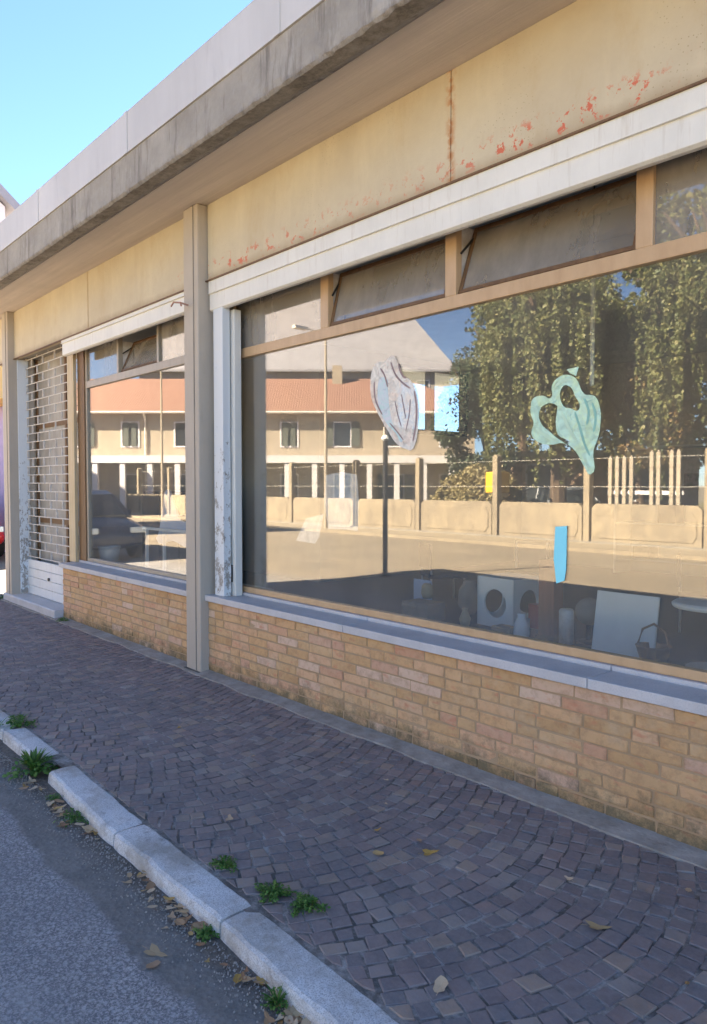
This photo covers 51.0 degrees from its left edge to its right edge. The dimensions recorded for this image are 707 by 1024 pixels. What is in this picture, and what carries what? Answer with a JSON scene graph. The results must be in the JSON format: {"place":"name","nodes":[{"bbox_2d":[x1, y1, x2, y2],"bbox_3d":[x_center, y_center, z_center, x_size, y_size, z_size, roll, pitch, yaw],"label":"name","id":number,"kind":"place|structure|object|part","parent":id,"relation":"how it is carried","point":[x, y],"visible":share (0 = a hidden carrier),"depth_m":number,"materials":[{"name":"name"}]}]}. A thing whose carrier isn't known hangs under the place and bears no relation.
{"place":"outdoors","nodes":[
{"label":"outdoors","id":0,"kind":"place"},
{"bbox_2d":[0,184,19,221],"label":"gable house","id":1,"kind":"structure","parent":0,"point":[9,204],"depth_m":23.78,"materials":[{"name":"white paint"}]},
{"bbox_2d":[0,552,61,767],"bbox_3d":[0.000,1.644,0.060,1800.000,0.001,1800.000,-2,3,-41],"label":"ground","id":2,"kind":"structure","parent":0,"point":[2,575],"depth_m":13.61,"materials":[{"name":"white"}]},
{"bbox_2d":[0,526,4,556],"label":"parked car","id":3,"kind":"object","parent":2,"relation":"on","point":[2,542],"visible":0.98,"depth_m":16.07,"materials":[{"name":"red paint"}]},
{"bbox_2d":[0,366,4,551],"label":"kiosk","id":4,"kind":"object","parent":2,"relation":"on","point":[2,513],"depth_m":17.70,"materials":[{"name":"plastic"}]},
{"bbox_2d":[0,710,398,1023],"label":"kerb","id":5,"kind":"structure","parent":2,"relation":"on","point":[272,954],"depth_m":2.75,"materials":[{"name":"grey concrete"}]},
{"bbox_2d":[0,0,706,850],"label":"shop building","id":6,"kind":"structure","parent":2,"relation":"on","point":[246,248],"depth_m":6.01,"materials":[{"name":"paint"}]},
{"bbox_2d":[35,351,78,564],"bbox_3d":[-3.741,-0.496,9.436,0.050,3.200,1.565,-2,3,-41],"label":"shop door","id":7,"kind":"structure","parent":6,"relation":"in","point":[63,460],"depth_m":9.57,"materials":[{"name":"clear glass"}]},
{"bbox_2d":[97,545,120,561],"bbox_3d":[-2.904,0.527,8.815,0.270,0.240,0.270,-2,3,-41],"label":"bucket","id":8,"kind":"object","parent":6,"relation":"on","point":[109,552],"visible":0.81,"depth_m":8.72,"materials":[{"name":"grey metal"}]},
{"bbox_2d":[85,323,185,579],"bbox_3d":[-2.086,-0.640,7.533,0.186,2.532,2.900,-2,3,-41],"label":"shop window","id":9,"kind":"structure","parent":6,"relation":"in","point":[125,350],"depth_m":7.83,"materials":[{"name":"brown glass"}]},
{"bbox_2d":[142,490,185,570],"bbox_3d":[-1.880,0.230,7.646,0.090,0.920,1.150,-2,3,-41],"label":"panel on table","id":10,"kind":"object","parent":6,"relation":"on","point":[172,525],"visible":0.77,"depth_m":7.72,"materials":[{"name":"white paper"}]},
{"bbox_2d":[296,514,323,543],"bbox_3d":[-0.324,0.120,5.467,0.002,0.220,0.330,-2,3,-41],"label":"window sheet","id":11,"kind":"object","parent":6,"relation":"attached to","point":[310,530],"depth_m":5.45,"materials":[{"name":"white paper"}]},
{"bbox_2d":[324,472,358,530],"bbox_3d":[-0.086,-0.078,5.189,0.002,0.405,0.370,-2,3,-41],"label":"window sheet","id":12,"kind":"object","parent":6,"relation":"attached to","point":[341,498],"depth_m":5.18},
{"bbox_2d":[370,355,418,449],"bbox_3d":[0.257,-0.697,4.752,0.003,0.614,0.443,-2,3,-41],"label":"heart decal","id":13,"kind":"object","parent":6,"relation":"attached to","point":[394,395],"visible":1,"depth_m":4.74},
{"bbox_2d":[414,579,431,599],"bbox_3d":[0.592,0.707,6.341,0.020,0.258,0.200,-2,3,-41],"label":"picture frame","id":14,"kind":"object","parent":6,"relation":"on","point":[418,583],"visible":0.49,"depth_m":6.36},
{"bbox_2d":[401,598,445,620],"bbox_3d":[0.557,0.782,5.913,0.210,0.140,0.294,-2,3,-41],"label":"storage box","id":15,"kind":"object","parent":6,"relation":"on","point":[426,608],"visible":0.87,"depth_m":5.84,"materials":[{"name":"plastic"}]},
{"bbox_2d":[421,583,432,598],"bbox_3d":[0.604,0.647,6.083,0.100,0.120,0.100,-2,3,-41],"label":"vase","id":16,"kind":"object","parent":15,"relation":"on","point":[426,590],"visible":1,"depth_m":6.05,"materials":[{"name":"white ceramic"}]},
{"bbox_2d":[398,363,467,436],"bbox_3d":[1.327,-1.914,12.898,1.860,1.140,0.140,-2,3,-41],"label":"high window","id":17,"kind":"structure","parent":6,"relation":"in","point":[430,373],"depth_m":12.90,"materials":[{"name":"metal"}]},
{"bbox_2d":[419,542,465,597],"bbox_3d":[1.057,0.767,8.821,0.455,0.800,0.440,0,2,-10],"label":"dark chair","id":18,"kind":"object","parent":6,"relation":"on","point":[425,555],"visible":0.87,"depth_m":8.70,"materials":[{"name":"metal"}]},
{"bbox_2d":[441,385,475,431],"bbox_3d":[1.853,-1.998,12.939,0.877,1.214,0.316,-2,3,-41],"label":"hanging plant","id":19,"kind":"object","parent":6,"relation":"hanging from","point":[458,398],"visible":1,"depth_m":12.93,"materials":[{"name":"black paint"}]},
{"bbox_2d":[459,608,470,625],"bbox_3d":[0.841,0.795,5.590,0.090,0.140,0.090,-2,3,-41],"label":"vase","id":20,"kind":"object","parent":6,"relation":"on","point":[464,618],"visible":0.88,"depth_m":5.56,"materials":[{"name":"white ceramic"}]},
{"bbox_2d":[458,579,476,614],"bbox_3d":[0.962,0.705,6.132,0.200,0.280,0.200,-2,3,-41],"label":"vase","id":21,"kind":"object","parent":6,"relation":"on","point":[467,595],"visible":0.79,"depth_m":6.06,"materials":[{"name":"grey ceramic"}]},
{"bbox_2d":[233,164,706,682],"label":"shop window","id":22,"kind":"structure","parent":6,"relation":"in","point":[460,246],"depth_m":4.15,"materials":[{"name":"beige wood"}]},
{"bbox_2d":[491,624,513,634],"bbox_3d":[1.063,0.839,5.188,0.120,0.080,0.168,-2,3,-41],"label":"storage box","id":23,"kind":"object","parent":6,"relation":"on","point":[505,628],"visible":0.59,"depth_m":5.15,"materials":[{"name":"plastic"}]},
{"bbox_2d":[477,572,538,627],"bbox_3d":[1.203,0.675,5.666,0.359,0.373,0.358,-2,3,-37],"label":"cube stand","id":24,"kind":"object","parent":6,"relation":"on","point":[512,588],"visible":0.78,"depth_m":5.56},
{"bbox_2d":[513,613,529,636],"bbox_3d":[1.147,0.789,5.060,0.110,0.190,0.110,-2,3,-41],"label":"vase","id":25,"kind":"object","parent":6,"relation":"on","point":[521,625],"visible":0.74,"depth_m":5.02,"materials":[{"name":"white ceramic"}]},
{"bbox_2d":[506,539,549,575],"bbox_3d":[2.149,0.757,9.113,0.440,0.800,0.455,1,2,26],"label":"dark chair","id":26,"kind":"object","parent":6,"relation":"on","point":[530,551],"visible":0.66,"depth_m":9.26,"materials":[{"name":"metal"}]},
{"bbox_2d":[528,603,538,628],"bbox_3d":[1.402,0.778,5.497,0.080,0.178,0.200,-2,3,-41],"label":"gift box","id":27,"kind":"object","parent":6,"relation":"on","point":[533,612],"visible":0.35,"depth_m":5.51,"materials":[{"name":"red paint"}]},
{"bbox_2d":[535,558,562,642],"bbox_3d":[1.350,0.604,5.072,0.143,0.559,0.151,-2,3,-41],"label":"wooden post","id":28,"kind":"object","parent":6,"relation":"on","point":[550,597],"visible":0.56,"depth_m":5.03,"materials":[{"name":"red wood"}]},
{"bbox_2d":[554,526,566,582],"bbox_3d":[1.075,0.223,3.854,0.002,0.303,0.078,-2,3,-41],"label":"tape strip","id":29,"kind":"object","parent":6,"relation":"attached to","point":[560,549],"visible":1,"depth_m":3.85,"materials":[{"name":"blue plastic"}]},
{"bbox_2d":[530,367,600,473],"bbox_3d":[1.085,-0.465,3.817,0.003,0.544,0.414,-2,3,-41],"label":"heart decal","id":30,"kind":"object","parent":6,"relation":"attached to","point":[579,429],"visible":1,"depth_m":3.77},
{"bbox_2d":[558,608,573,644],"bbox_3d":[1.433,0.769,4.991,0.100,0.236,0.100,-2,3,-41],"label":"vase","id":31,"kind":"object","parent":6,"relation":"on","point":[566,625],"visible":0.94,"depth_m":4.95,"materials":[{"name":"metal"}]},
{"bbox_2d":[575,597,596,645],"bbox_3d":[1.592,0.733,5.008,0.184,0.306,0.184,-2,3,-41],"label":"globe lamp","id":32,"kind":"object","parent":6,"relation":"on","point":[585,608],"visible":0.75,"depth_m":4.96,"materials":[{"name":"grey glass"}]},
{"bbox_2d":[590,185,595,385],"bbox_3d":[1.492,-1.545,4.612,0.026,1.510,0.026,-1,2,-19],"label":"hanging lamp","id":33,"kind":"object","parent":6,"relation":"hanging from","point":[592,332],"visible":0.72,"depth_m":4.61,"materials":[{"name":"metal"}]},
{"bbox_2d":[591,590,659,657],"bbox_3d":[1.721,0.716,4.671,0.122,0.402,0.416,-2,3,-41],"label":"display board","id":34,"kind":"object","parent":6,"relation":"on","point":[621,620],"visible":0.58,"depth_m":4.66,"materials":[{"name":"metal"}]},
{"bbox_2d":[635,623,672,662],"bbox_3d":[1.794,0.784,4.429,0.210,0.246,0.213,-2,3,-41],"label":"wicker basket","id":35,"kind":"object","parent":6,"relation":"on","point":[660,652],"visible":0.86,"depth_m":4.37,"materials":[{"name":"grey wicker"}]},
{"bbox_2d":[613,444,706,572],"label":"shelf unit","id":36,"kind":"object","parent":6,"relation":"on","point":[622,556],"visible":1,"depth_m":12.58,"materials":[{"name":"white wood"}]},
{"bbox_2d":[684,473,706,485],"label":"carton","id":37,"kind":"object","parent":36,"relation":"on","point":[695,479],"visible":0.98,"depth_m":11.57,"materials":[{"name":"cardboard"}]},
{"bbox_2d":[672,597,706,669],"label":"pedestal table","id":38,"kind":"object","parent":6,"relation":"on","point":[696,604],"visible":0.91,"depth_m":4.27,"materials":[{"name":"metal"}]},
{"bbox_2d":[676,552,706,632],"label":"dark chair","id":39,"kind":"object","parent":6,"relation":"on","point":[692,591],"visible":0.95,"depth_m":7.21,"materials":[{"name":"metal"}]},
{"bbox_2d":[0,739,301,1023],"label":"road","id":40,"kind":"structure","parent":0,"point":[71,952],"depth_m":2.61,"materials":[{"name":"grey asphalt"}]},
{"bbox_2d":[2,746,58,780],"bbox_3d":[-1.820,1.394,4.152,0.294,0.137,0.342,-2,3,-41],"label":"weed","id":41,"kind":"object","parent":40,"relation":"on","point":[32,761],"visible":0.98,"depth_m":4.12,"materials":[{"name":"green plant"}]},
{"bbox_2d":[46,793,63,803],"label":"weed","id":42,"kind":"object","parent":40,"relation":"on","point":[54,797],"visible":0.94,"depth_m":3.81,"materials":[{"name":"green plant"}]},
{"bbox_2d":[52,807,65,812],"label":"dry leaf","id":43,"kind":"object","parent":40,"relation":"on","point":[59,810],"visible":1,"depth_m":3.63,"materials":[{"name":"beige plant"}]},
{"bbox_2d":[53,808,88,826],"bbox_3d":[-1.364,1.470,3.590,0.181,0.034,0.240,-2,3,-41],"label":"weed","id":44,"kind":"object","parent":40,"relation":"on","point":[73,817],"visible":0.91,"depth_m":3.58,"materials":[{"name":"green plant"}]},
{"bbox_2d":[0,752,287,1023],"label":"grit","id":45,"kind":"object","parent":40,"relation":"on","point":[171,904],"visible":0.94,"depth_m":2.86,"materials":[{"name":"grey gravel"}]},
{"bbox_2d":[146,881,154,892],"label":"dry leaf","id":46,"kind":"object","parent":40,"relation":"on","point":[150,884],"visible":1,"depth_m":2.98,"materials":[{"name":"brown plant"}]},
{"bbox_2d":[143,960,159,969],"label":"dry leaf","id":47,"kind":"object","parent":40,"relation":"on","point":[155,963],"visible":1,"depth_m":2.49,"materials":[{"name":"brown plant"}]},
{"bbox_2d":[143,943,166,956],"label":"dry leaf","id":48,"kind":"object","parent":40,"relation":"on","point":[154,950],"visible":1,"depth_m":2.56,"materials":[{"name":"plant"}]},
{"bbox_2d":[168,911,175,918],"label":"dry leaf","id":49,"kind":"object","parent":40,"relation":"on","point":[171,915],"visible":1,"depth_m":2.75,"materials":[{"name":"brown plant"}]},
{"bbox_2d":[174,918,185,926],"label":"dry leaf","id":50,"kind":"object","parent":40,"relation":"on","point":[177,921],"visible":1,"depth_m":2.71,"materials":[{"name":"brown plant"}]},
{"bbox_2d":[176,914,192,924],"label":"dry leaf","id":51,"kind":"object","parent":40,"relation":"on","point":[187,918],"visible":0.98,"depth_m":2.75,"materials":[{"name":"brown plant"}]},
{"bbox_2d":[180,909,188,912],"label":"dry leaf","id":52,"kind":"object","parent":40,"relation":"on","point":[184,910],"visible":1,"depth_m":2.79,"materials":[{"name":"brown plant"}]},
{"bbox_2d":[189,923,203,930],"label":"dry leaf","id":53,"kind":"object","parent":40,"relation":"on","point":[195,925],"visible":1,"depth_m":2.68,"materials":[{"name":"brown plant"}]},
{"bbox_2d":[189,921,207,925],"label":"dry leaf","id":54,"kind":"object","parent":40,"relation":"on","point":[201,923],"visible":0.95,"depth_m":2.70,"materials":[{"name":"brown plant"}]},
{"bbox_2d":[193,942,204,945],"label":"dry leaf","id":55,"kind":"object","parent":40,"relation":"on","point":[200,943],"visible":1,"depth_m":2.59,"materials":[{"name":"brown plant"}]},
{"bbox_2d":[192,922,219,945],"bbox_3d":[-0.537,1.498,2.648,0.122,0.048,0.106,1,2,27],"label":"weed","id":56,"kind":"object","parent":40,"relation":"on","point":[203,935],"visible":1,"depth_m":2.64,"materials":[{"name":"green plant"}]},
{"bbox_2d":[233,974,241,986],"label":"dry leaf","id":57,"kind":"object","parent":40,"relation":"on","point":[236,978],"visible":1,"depth_m":2.41,"materials":[{"name":"plant"}]},
{"bbox_2d":[239,972,246,980],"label":"dry leaf","id":58,"kind":"object","parent":40,"relation":"on","point":[242,975],"visible":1,"depth_m":2.41,"materials":[{"name":"brown plant"}]},
{"bbox_2d":[242,976,255,981],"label":"dry leaf","id":59,"kind":"object","parent":40,"relation":"on","point":[248,978],"visible":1,"depth_m":2.40,"materials":[{"name":"brown plant"}]},
{"bbox_2d":[256,976,264,984],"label":"dry leaf","id":60,"kind":"object","parent":40,"relation":"on","point":[258,978],"visible":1,"depth_m":2.41,"materials":[{"name":"plant"}]},
{"bbox_2d":[254,979,267,983],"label":"dry leaf","id":61,"kind":"object","parent":40,"relation":"on","point":[264,982],"visible":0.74,"depth_m":2.40,"materials":[{"name":"brown plant"}]},
{"bbox_2d":[263,1010,274,1023],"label":"dry leaf","id":62,"kind":"object","parent":40,"relation":"on","point":[268,1019],"visible":1,"depth_m":2.23,"materials":[{"name":"brown plant"}]},
{"bbox_2d":[260,983,288,1014],"bbox_3d":[-0.239,1.504,2.296,0.111,0.058,0.103,0,2,7],"label":"weed","id":63,"kind":"object","parent":40,"relation":"on","point":[274,999],"visible":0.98,"depth_m":2.29,"materials":[{"name":"green plant"}]},
{"bbox_2d":[275,1014,283,1020],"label":"dry leaf","id":64,"kind":"object","parent":40,"relation":"on","point":[279,1017],"visible":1,"depth_m":2.23,"materials":[{"name":"beige plant"}]},
{"bbox_2d":[284,1015,293,1023],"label":"dry leaf","id":65,"kind":"object","parent":40,"relation":"on","point":[287,1018],"visible":1,"depth_m":2.22,"materials":[{"name":"beige plant"}]},
{"bbox_2d":[283,1005,301,1020],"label":"dry leaf","id":66,"kind":"object","parent":40,"relation":"on","point":[291,1011],"visible":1,"depth_m":2.25,"materials":[{"name":"beige plant"}]},
{"bbox_2d":[293,1010,302,1016],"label":"dry leaf","id":67,"kind":"object","parent":66,"relation":"on","point":[296,1013],"visible":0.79,"depth_m":2.25,"materials":[{"name":"beige plant"}]},
{"bbox_2d":[300,1017,310,1023],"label":"dry leaf","id":68,"kind":"object","parent":40,"relation":"on","point":[305,1020],"visible":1,"depth_m":2.21,"materials":[{"name":"beige plant"}]},
{"bbox_2d":[142,491,185,572],"bbox_3d":[-2.527,0.387,11.133,0.530,1.389,1.830,-2,3,-41],"label":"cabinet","id":69,"kind":"object","parent":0,"point":[152,504],"visible":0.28,"depth_m":11.20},
{"bbox_3d":[-3.111,0.372,11.417,0.028,1.280,0.570,-2,3,-41],"label":"door","id":70,"kind":"part","parent":69,"relation":"part of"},
{"bbox_3d":[-2.715,0.388,10.967,0.028,1.280,0.570,-2,3,-41],"label":"door","id":71,"kind":"part","parent":69,"relation":"part of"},
{"bbox_3d":[-2.319,0.405,10.517,0.028,1.280,0.570,-2,3,-41],"label":"door","id":72,"kind":"part","parent":69,"relation":"part of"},
{"bbox_2d":[0,0,458,431],"label":"sky","id":73,"kind":"structure","parent":0,"point":[70,69],"materials":[{"name":"blue"}]},
{"bbox_2d":[0,593,706,1023],"bbox_3d":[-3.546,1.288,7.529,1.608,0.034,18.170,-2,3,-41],"label":"pavement","id":74,"kind":"structure","parent":0,"point":[72,644],"depth_m":3.17,"materials":[{"name":"stone"}]},
{"bbox_2d":[2,713,39,728],"bbox_3d":[-2.165,1.340,4.783,0.280,0.087,0.186,2,3,37],"label":"weed","id":75,"kind":"object","parent":74,"relation":"on","point":[19,721],"visible":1,"depth_m":4.77,"materials":[{"name":"green plant"}]},
{"bbox_2d":[208,855,237,872],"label":"weed","id":76,"kind":"object","parent":74,"relation":"on","point":[223,864],"visible":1,"depth_m":3.01,"materials":[{"name":"green plant"}]},
{"bbox_2d":[225,814,232,820],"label":"dry leaf","id":77,"kind":"object","parent":74,"relation":"on","point":[229,818],"visible":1,"depth_m":3.43,"materials":[{"name":"beige plant"}]},
{"bbox_2d":[254,879,295,904],"bbox_3d":[-0.313,1.423,2.816,0.156,0.057,0.168,-2,3,-41],"label":"weed","id":78,"kind":"object","parent":74,"relation":"on","point":[274,891],"visible":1,"depth_m":2.80,"materials":[{"name":"green plant"}]},
{"bbox_2d":[288,891,330,917],"bbox_3d":[-0.187,1.436,2.724,0.143,0.045,0.189,-2,3,-41],"label":"weed","id":79,"kind":"object","parent":74,"relation":"on","point":[304,900],"visible":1,"depth_m":2.72,"materials":[{"name":"green plant"}]},
{"bbox_2d":[0,593,706,869],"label":"wall foot strip","id":80,"kind":"object","parent":74,"relation":"on","point":[656,842],"depth_m":4.04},
{"bbox_2d":[371,850,383,854],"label":"dry leaf","id":81,"kind":"object","parent":74,"relation":"on","point":[376,852],"visible":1,"depth_m":3.11,"materials":[{"name":"beige plant"}]},
{"bbox_2d":[418,849,438,855],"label":"dry leaf","id":82,"kind":"object","parent":74,"relation":"on","point":[427,852],"visible":1,"depth_m":3.12,"materials":[{"name":"plant"}]},
{"bbox_2d":[433,975,447,994],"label":"dry leaf","id":83,"kind":"object","parent":74,"relation":"on","point":[441,983],"visible":1,"depth_m":2.29,"materials":[{"name":"beige plant"}]},
{"bbox_2d":[582,920,611,929],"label":"dry leaf","id":84,"kind":"object","parent":74,"relation":"on","point":[593,925],"visible":1,"depth_m":2.60,"materials":[{"name":"brown plant"}]},
{"label":"dry leaf","id":85,"kind":"object","parent":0,"visible":0},
{"bbox_2d":[81,825,93,832],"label":"dry leaf","id":86,"kind":"object","parent":85,"relation":"on","point":[88,830],"visible":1,"depth_m":3.44,"materials":[{"name":"beige plant"}]}
]}

